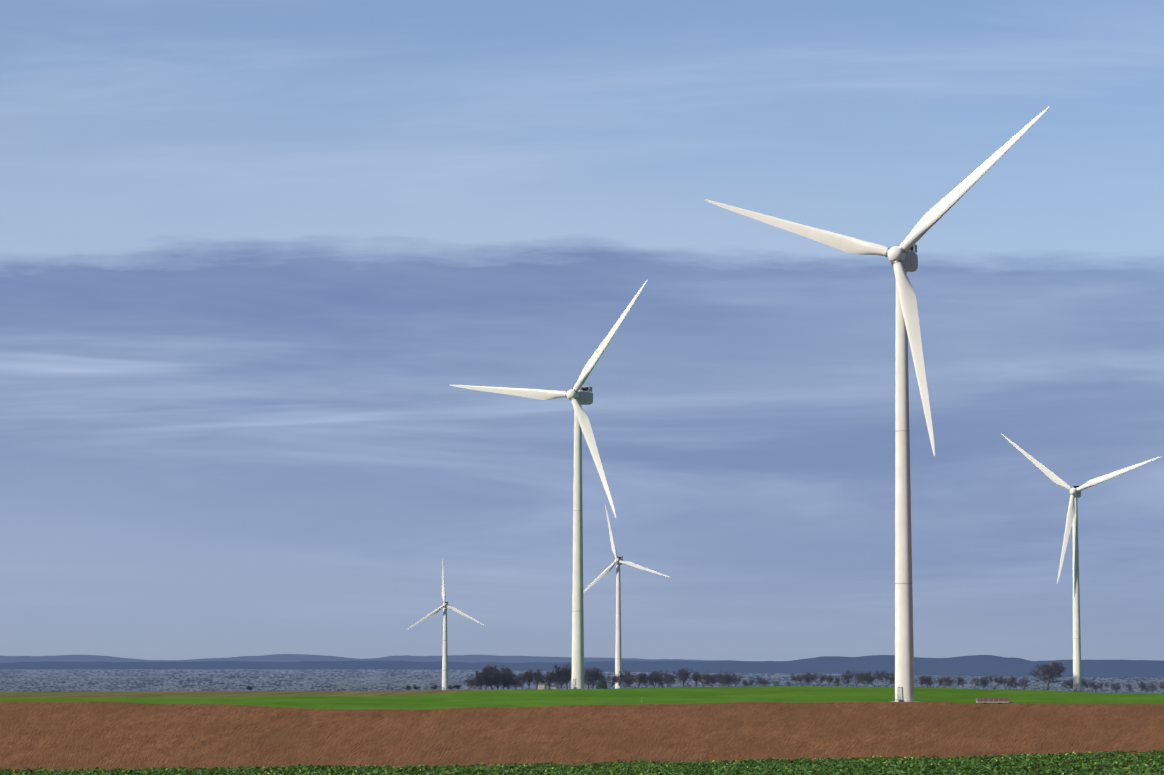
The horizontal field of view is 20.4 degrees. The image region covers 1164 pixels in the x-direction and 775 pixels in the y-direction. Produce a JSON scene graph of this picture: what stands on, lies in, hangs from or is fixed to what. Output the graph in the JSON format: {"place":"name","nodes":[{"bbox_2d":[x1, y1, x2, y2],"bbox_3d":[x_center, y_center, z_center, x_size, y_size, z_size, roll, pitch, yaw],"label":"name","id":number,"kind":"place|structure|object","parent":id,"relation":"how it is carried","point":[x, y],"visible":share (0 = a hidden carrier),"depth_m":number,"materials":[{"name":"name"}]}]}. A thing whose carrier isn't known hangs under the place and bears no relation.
{"place":"outdoors","nodes":[
{"label":"outdoors","id":0,"kind":"place"},
{"bbox_2d":[0,690,492,696],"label":"grass field","id":1,"kind":"structure","parent":0,"point":[199,693],"depth_m":954.94,"materials":[{"name":"green plant"}]},
{"bbox_2d":[0,654,714,662],"bbox_3d":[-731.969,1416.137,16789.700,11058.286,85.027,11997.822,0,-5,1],"label":"shore hill","id":2,"kind":"structure","parent":0,"point":[303,657],"depth_m":19883.09,"materials":[{"name":"blue"}]},
{"bbox_2d":[0,701,1163,772],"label":"ploughed field","id":3,"kind":"structure","parent":0,"point":[68,736],"depth_m":155.52,"materials":[{"name":"soil"}]},
{"bbox_2d":[0,669,1163,692],"bbox_3d":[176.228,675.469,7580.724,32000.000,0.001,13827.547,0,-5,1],"label":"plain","id":4,"kind":"structure","parent":0,"point":[67,680],"depth_m":5245.06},
{"bbox_2d":[0,686,1163,708],"bbox_3d":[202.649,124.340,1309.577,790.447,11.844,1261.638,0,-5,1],"label":"green field","id":5,"kind":"structure","parent":0,"point":[619,696],"depth_m":823.98,"materials":[{"name":"green plant"}]},
{"bbox_2d":[538,683,545,688],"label":"transformer kiosk","id":6,"kind":"object","parent":5,"relation":"on","point":[541,685],"visible":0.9,"depth_m":1040.35,"materials":[{"name":"beige concrete"}]},
{"bbox_2d":[450,281,646,688],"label":"wind turbine","id":7,"kind":"object","parent":5,"relation":"on","point":[578,395],"visible":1,"depth_m":1048.98,"materials":[{"name":"paint"}]},
{"bbox_2d":[705,107,1048,701],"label":"wind turbine","id":8,"kind":"object","parent":5,"relation":"on","point":[903,257],"visible":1,"depth_m":689.32,"materials":[{"name":"paint"}]},
{"bbox_2d":[976,698,1015,703],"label":"farm trailer","id":9,"kind":"object","parent":5,"relation":"on","point":[992,700],"visible":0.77,"depth_m":684.00,"materials":[{"name":"paint"}]},
{"bbox_2d":[0,655,1163,676],"bbox_3d":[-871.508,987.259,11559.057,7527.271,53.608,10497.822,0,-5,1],"label":"shore hill","id":10,"kind":"structure","parent":0,"point":[981,665],"depth_m":9842.27,"materials":[{"name":"blue"}]},
{"bbox_2d":[0,0,1163,660],"label":"sky","id":11,"kind":"structure","parent":0,"point":[253,253],"materials":[{"name":"blue"}]},
{"bbox_2d":[0,749,1163,774],"bbox_3d":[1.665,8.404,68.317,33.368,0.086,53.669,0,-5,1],"label":"crop field","id":12,"kind":"structure","parent":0,"point":[983,765],"depth_m":78.27,"materials":[{"name":"green plant"}]},
{"bbox_3d":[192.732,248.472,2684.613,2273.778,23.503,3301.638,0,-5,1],"label":"lakeside field","id":13,"kind":"structure","parent":0,"visible":0},
{"bbox_2d":[406,559,484,689],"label":"wind turbine","id":14,"kind":"object","parent":13,"relation":"on","point":[444,606],"visible":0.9,"depth_m":1558.77,"materials":[{"name":"paint"}]},
{"bbox_2d":[464,679,475,689],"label":"tree","id":15,"kind":"object","parent":13,"relation":"on","point":[469,684],"visible":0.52,"depth_m":1423.66,"materials":[{"name":"grey plant"}]},
{"bbox_2d":[464,671,489,689],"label":"tree clump","id":16,"kind":"object","parent":13,"relation":"on","point":[478,682],"visible":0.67,"depth_m":1291.01,"materials":[{"name":"grey plant"}]},
{"bbox_2d":[472,667,496,689],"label":"tree clump","id":17,"kind":"object","parent":13,"relation":"on","point":[486,677],"visible":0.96,"depth_m":1289.00,"materials":[{"name":"grey plant"}]},
{"bbox_2d":[483,664,510,689],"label":"tree clump","id":18,"kind":"object","parent":13,"relation":"on","point":[492,672],"visible":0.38,"depth_m":1298.16,"materials":[{"name":"grey plant"}]},
{"bbox_2d":[492,666,511,688],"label":"tree clump","id":19,"kind":"object","parent":13,"relation":"on","point":[500,671],"visible":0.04,"depth_m":1322.35,"materials":[{"name":"grey plant"}]},
{"bbox_2d":[494,667,513,689],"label":"tree clump","id":20,"kind":"object","parent":13,"relation":"on","point":[504,674],"visible":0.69,"depth_m":1299.51,"materials":[{"name":"grey plant"}]},
{"bbox_2d":[500,672,518,689],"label":"tree clump","id":21,"kind":"object","parent":13,"relation":"on","point":[513,681],"visible":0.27,"depth_m":1308.90,"materials":[{"name":"grey plant"}]},
{"bbox_2d":[515,673,526,688],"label":"tree","id":22,"kind":"object","parent":13,"relation":"on","point":[523,681],"visible":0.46,"depth_m":1365.51,"materials":[{"name":"grey plant"}]},
{"bbox_2d":[518,669,533,688],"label":"tree","id":23,"kind":"object","parent":13,"relation":"on","point":[528,676],"visible":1,"depth_m":1320.41,"materials":[{"name":"grey plant"}]},
{"bbox_2d":[532,668,544,688],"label":"tree","id":24,"kind":"object","parent":13,"relation":"on","point":[537,677],"visible":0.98,"depth_m":1361.38,"materials":[{"name":"grey plant"}]},
{"bbox_2d":[544,671,558,688],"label":"tree","id":25,"kind":"object","parent":13,"relation":"on","point":[549,678],"visible":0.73,"depth_m":1367.70,"materials":[{"name":"grey plant"}]},
{"bbox_2d":[550,664,571,688],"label":"tree","id":26,"kind":"object","parent":13,"relation":"on","point":[558,674],"visible":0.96,"depth_m":1309.58,"materials":[{"name":"grey plant"}]},
{"bbox_2d":[560,663,571,688],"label":"tree","id":27,"kind":"object","parent":13,"relation":"on","point":[566,675],"visible":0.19,"depth_m":1347.84,"materials":[{"name":"grey plant"}]},
{"bbox_2d":[584,666,598,688],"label":"tree","id":28,"kind":"object","parent":13,"relation":"on","point":[591,674],"visible":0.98,"depth_m":1316.53,"materials":[{"name":"grey plant"}]},
{"bbox_2d":[584,669,603,688],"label":"tree","id":29,"kind":"object","parent":13,"relation":"on","point":[589,680],"visible":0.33,"depth_m":1325.53,"materials":[{"name":"grey plant"}]},
{"bbox_2d":[596,677,607,688],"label":"spruce tree","id":30,"kind":"object","parent":13,"relation":"on","point":[603,685],"visible":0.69,"depth_m":1342.66,"materials":[{"name":"plant"}]},
{"bbox_2d":[601,674,619,688],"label":"tree","id":31,"kind":"object","parent":13,"relation":"on","point":[615,680],"visible":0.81,"depth_m":1421.36,"materials":[{"name":"grey plant"}]},
{"bbox_2d":[617,669,632,686],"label":"tree","id":32,"kind":"object","parent":13,"relation":"on","point":[621,675],"visible":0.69,"depth_m":1437.98,"materials":[{"name":"grey plant"}]},
{"bbox_2d":[618,675,633,687],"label":"tree","id":33,"kind":"object","parent":13,"relation":"on","point":[626,682],"visible":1,"depth_m":1415.20,"materials":[{"name":"grey plant"}]},
{"bbox_2d":[583,505,670,688],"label":"wind turbine","id":34,"kind":"object","parent":13,"relation":"on","point":[618,561],"visible":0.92,"depth_m":1830.40,"materials":[{"name":"paint"}]},
{"bbox_2d":[630,672,646,687],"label":"tree","id":35,"kind":"object","parent":13,"relation":"on","point":[641,677],"visible":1,"depth_m":1373.31,"materials":[{"name":"grey plant"}]},
{"bbox_2d":[641,672,653,687],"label":"tree","id":36,"kind":"object","parent":13,"relation":"on","point":[645,681],"visible":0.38,"depth_m":1454.23,"materials":[{"name":"grey plant"}]},
{"bbox_2d":[646,671,661,687],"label":"tree","id":37,"kind":"object","parent":13,"relation":"on","point":[655,678],"visible":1,"depth_m":1441.22,"materials":[{"name":"grey plant"}]},
{"bbox_2d":[654,676,662,687],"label":"tree","id":38,"kind":"object","parent":13,"relation":"on","point":[660,680],"visible":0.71,"depth_m":1448.43,"materials":[{"name":"grey plant"}]},
{"bbox_2d":[653,670,668,687],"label":"tree","id":39,"kind":"object","parent":13,"relation":"on","point":[661,673],"visible":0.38,"depth_m":1457.93,"materials":[{"name":"grey plant"}]},
{"bbox_2d":[666,672,676,686],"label":"tree","id":40,"kind":"object","parent":13,"relation":"on","point":[670,677],"visible":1,"depth_m":1383.14,"materials":[{"name":"grey plant"}]},
{"bbox_2d":[672,667,688,686],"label":"tree","id":41,"kind":"object","parent":13,"relation":"on","point":[680,672],"visible":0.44,"depth_m":1437.26,"materials":[{"name":"grey plant"}]},
{"bbox_2d":[677,668,695,686],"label":"tree","id":42,"kind":"object","parent":13,"relation":"on","point":[684,677],"visible":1,"depth_m":1414.70,"materials":[{"name":"grey plant"}]},
{"bbox_2d":[692,671,704,686],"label":"tree","id":43,"kind":"object","parent":13,"relation":"on","point":[696,675],"visible":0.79,"depth_m":1492.27,"materials":[{"name":"grey plant"}]},
{"bbox_2d":[699,671,716,685],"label":"tree","id":44,"kind":"object","parent":13,"relation":"on","point":[706,678],"visible":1,"depth_m":1407.64,"materials":[{"name":"grey plant"}]},
{"bbox_2d":[703,674,716,685],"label":"tree","id":45,"kind":"object","parent":13,"relation":"on","point":[713,681],"visible":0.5,"depth_m":1589.06,"materials":[{"name":"grey plant"}]},
{"bbox_2d":[713,673,727,686],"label":"tree","id":46,"kind":"object","parent":13,"relation":"on","point":[718,676],"visible":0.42,"depth_m":1577.32,"materials":[{"name":"grey plant"}]},
{"bbox_2d":[716,674,732,686],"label":"tree","id":47,"kind":"object","parent":13,"relation":"on","point":[725,680],"visible":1,"depth_m":1461.39,"materials":[{"name":"grey plant"}]},
{"bbox_2d":[718,671,738,686],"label":"tree","id":48,"kind":"object","parent":13,"relation":"on","point":[730,675],"visible":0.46,"depth_m":1592.59,"materials":[{"name":"grey plant"}]},
{"bbox_2d":[730,673,743,686],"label":"tree","id":49,"kind":"object","parent":13,"relation":"on","point":[741,676],"visible":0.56,"depth_m":1646.60,"materials":[{"name":"grey plant"}]},
{"bbox_2d":[756,676,764,685],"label":"tree","id":50,"kind":"object","parent":13,"relation":"on","point":[757,678],"visible":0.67,"depth_m":1537.50,"materials":[{"name":"grey plant"}]},
{"bbox_2d":[759,679,770,685],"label":"tree","id":51,"kind":"object","parent":13,"relation":"on","point":[766,681],"visible":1,"depth_m":1483.14,"materials":[{"name":"grey plant"}]},
{"bbox_2d":[789,674,810,684],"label":"tree","id":52,"kind":"object","parent":13,"relation":"on","point":[798,678],"visible":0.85,"depth_m":1622.59,"materials":[{"name":"grey plant"}]},
{"bbox_2d":[802,671,817,684],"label":"tree","id":53,"kind":"object","parent":13,"relation":"on","point":[807,677],"visible":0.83,"depth_m":1535.77,"materials":[{"name":"grey plant"}]},
{"bbox_2d":[811,674,827,685],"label":"tree","id":54,"kind":"object","parent":13,"relation":"on","point":[822,678],"visible":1,"depth_m":1522.68,"materials":[{"name":"grey plant"}]},
{"bbox_2d":[826,675,833,684],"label":"tree","id":55,"kind":"object","parent":13,"relation":"on","point":[829,679],"visible":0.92,"depth_m":1587.25,"materials":[{"name":"grey plant"}]},
{"bbox_2d":[832,676,840,685],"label":"tree","id":56,"kind":"object","parent":13,"relation":"on","point":[837,681],"visible":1,"depth_m":1682.55,"materials":[{"name":"grey plant"}]},
{"bbox_2d":[840,670,853,686],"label":"tree","id":57,"kind":"object","parent":13,"relation":"on","point":[846,678],"visible":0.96,"depth_m":1728.47,"materials":[{"name":"grey plant"}]},
{"bbox_2d":[851,671,866,686],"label":"tree","id":58,"kind":"object","parent":13,"relation":"on","point":[858,675],"visible":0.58,"depth_m":1714.26,"materials":[{"name":"grey plant"}]},
{"bbox_2d":[857,671,874,685],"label":"tree","id":59,"kind":"object","parent":13,"relation":"on","point":[868,677],"visible":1,"depth_m":1658.84,"materials":[{"name":"grey plant"}]},
{"bbox_2d":[865,670,884,686],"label":"tree","id":60,"kind":"object","parent":13,"relation":"on","point":[876,674],"visible":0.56,"depth_m":1763.20,"materials":[{"name":"grey plant"}]},
{"bbox_2d":[877,670,894,686],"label":"tree","id":61,"kind":"object","parent":13,"relation":"on","point":[885,675],"visible":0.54,"depth_m":1788.33,"materials":[{"name":"grey plant"}]},
{"bbox_2d":[887,672,894,686],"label":"tree","id":62,"kind":"object","parent":13,"relation":"on","point":[892,677],"visible":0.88,"depth_m":1744.58,"materials":[{"name":"grey plant"}]},
{"bbox_2d":[919,675,926,685],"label":"tree","id":63,"kind":"object","parent":13,"relation":"on","point":[923,680],"visible":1,"depth_m":1660.28,"materials":[{"name":"grey plant"}]},
{"bbox_2d":[919,675,932,686],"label":"tree","id":64,"kind":"object","parent":13,"relation":"on","point":[927,678],"visible":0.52,"depth_m":1665.85,"materials":[{"name":"grey plant"}]},
{"bbox_2d":[927,675,942,687],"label":"tree","id":65,"kind":"object","parent":13,"relation":"on","point":[941,681],"visible":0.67,"depth_m":1801.07,"materials":[{"name":"grey plant"}]},
{"bbox_2d":[940,676,953,686],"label":"tree","id":66,"kind":"object","parent":13,"relation":"on","point":[945,679],"visible":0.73,"depth_m":1737.30,"materials":[{"name":"grey plant"}]},
{"bbox_2d":[947,676,962,687],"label":"tree","id":67,"kind":"object","parent":13,"relation":"on","point":[958,681],"visible":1,"depth_m":1674.95,"materials":[{"name":"grey plant"}]},
{"bbox_2d":[958,675,966,686],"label":"tree","id":68,"kind":"object","parent":13,"relation":"on","point":[963,682],"visible":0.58,"depth_m":1697.44,"materials":[{"name":"grey plant"}]},
{"bbox_2d":[971,677,979,688],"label":"tree","id":69,"kind":"object","parent":13,"relation":"on","point":[976,681],"visible":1,"depth_m":1891.26,"materials":[{"name":"grey plant"}]},
{"bbox_2d":[980,676,988,688],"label":"tree","id":70,"kind":"object","parent":13,"relation":"on","point":[984,683],"visible":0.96,"depth_m":1848.50,"materials":[{"name":"grey plant"}]},
{"bbox_2d":[984,674,1004,689],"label":"tree","id":71,"kind":"object","parent":13,"relation":"on","point":[999,681],"visible":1,"depth_m":1798.59,"materials":[{"name":"grey plant"}]},
{"bbox_2d":[999,676,1011,689],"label":"tree","id":72,"kind":"object","parent":13,"relation":"on","point":[1004,682],"visible":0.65,"depth_m":1834.75,"materials":[{"name":"grey plant"}]},
{"bbox_2d":[1006,677,1016,689],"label":"tree","id":73,"kind":"object","parent":13,"relation":"on","point":[1012,680],"visible":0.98,"depth_m":1827.26,"materials":[{"name":"grey plant"}]},
{"bbox_2d":[1017,678,1029,689],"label":"tree","id":74,"kind":"object","parent":13,"relation":"on","point":[1024,682],"visible":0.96,"depth_m":1933.53,"materials":[{"name":"grey plant"}]},
{"bbox_2d":[1029,661,1065,689],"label":"tree","id":75,"kind":"object","parent":13,"relation":"on","point":[1048,669],"visible":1,"depth_m":1530.29,"materials":[{"name":"grey plant"}]},
{"bbox_2d":[1061,679,1072,690],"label":"tree","id":76,"kind":"object","parent":13,"relation":"on","point":[1070,683],"visible":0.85,"depth_m":1856.47,"materials":[{"name":"grey plant"}]},
{"bbox_2d":[1001,433,1161,691],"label":"wind turbine","id":77,"kind":"object","parent":13,"relation":"on","point":[1075,494],"visible":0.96,"depth_m":1542.18,"materials":[{"name":"paint"}]},
{"bbox_2d":[1082,680,1089,691],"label":"tree","id":78,"kind":"object","parent":13,"relation":"on","point":[1084,683],"visible":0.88,"depth_m":1823.57,"materials":[{"name":"grey plant"}]},
{"bbox_2d":[1088,680,1095,691],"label":"tree","id":79,"kind":"object","parent":13,"relation":"on","point":[1092,685],"visible":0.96,"depth_m":1824.84,"materials":[{"name":"grey plant"}]},
{"bbox_2d":[1097,682,1109,690],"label":"tree","id":80,"kind":"object","parent":13,"relation":"on","point":[1102,685],"visible":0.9,"depth_m":1965.63,"materials":[{"name":"grey plant"}]},
{"bbox_2d":[1111,682,1120,691],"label":"tree","id":81,"kind":"object","parent":13,"relation":"on","point":[1116,686],"visible":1,"depth_m":1886.33,"materials":[{"name":"grey plant"}]},
{"bbox_2d":[1137,681,1147,692],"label":"tree","id":82,"kind":"object","parent":13,"relation":"on","point":[1142,685],"visible":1,"depth_m":1995.20,"materials":[{"name":"grey plant"}]},
{"bbox_2d":[1148,684,1156,692],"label":"tree","id":83,"kind":"object","parent":13,"relation":"on","point":[1152,687],"visible":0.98,"depth_m":2052.13,"materials":[{"name":"grey plant"}]}
]}

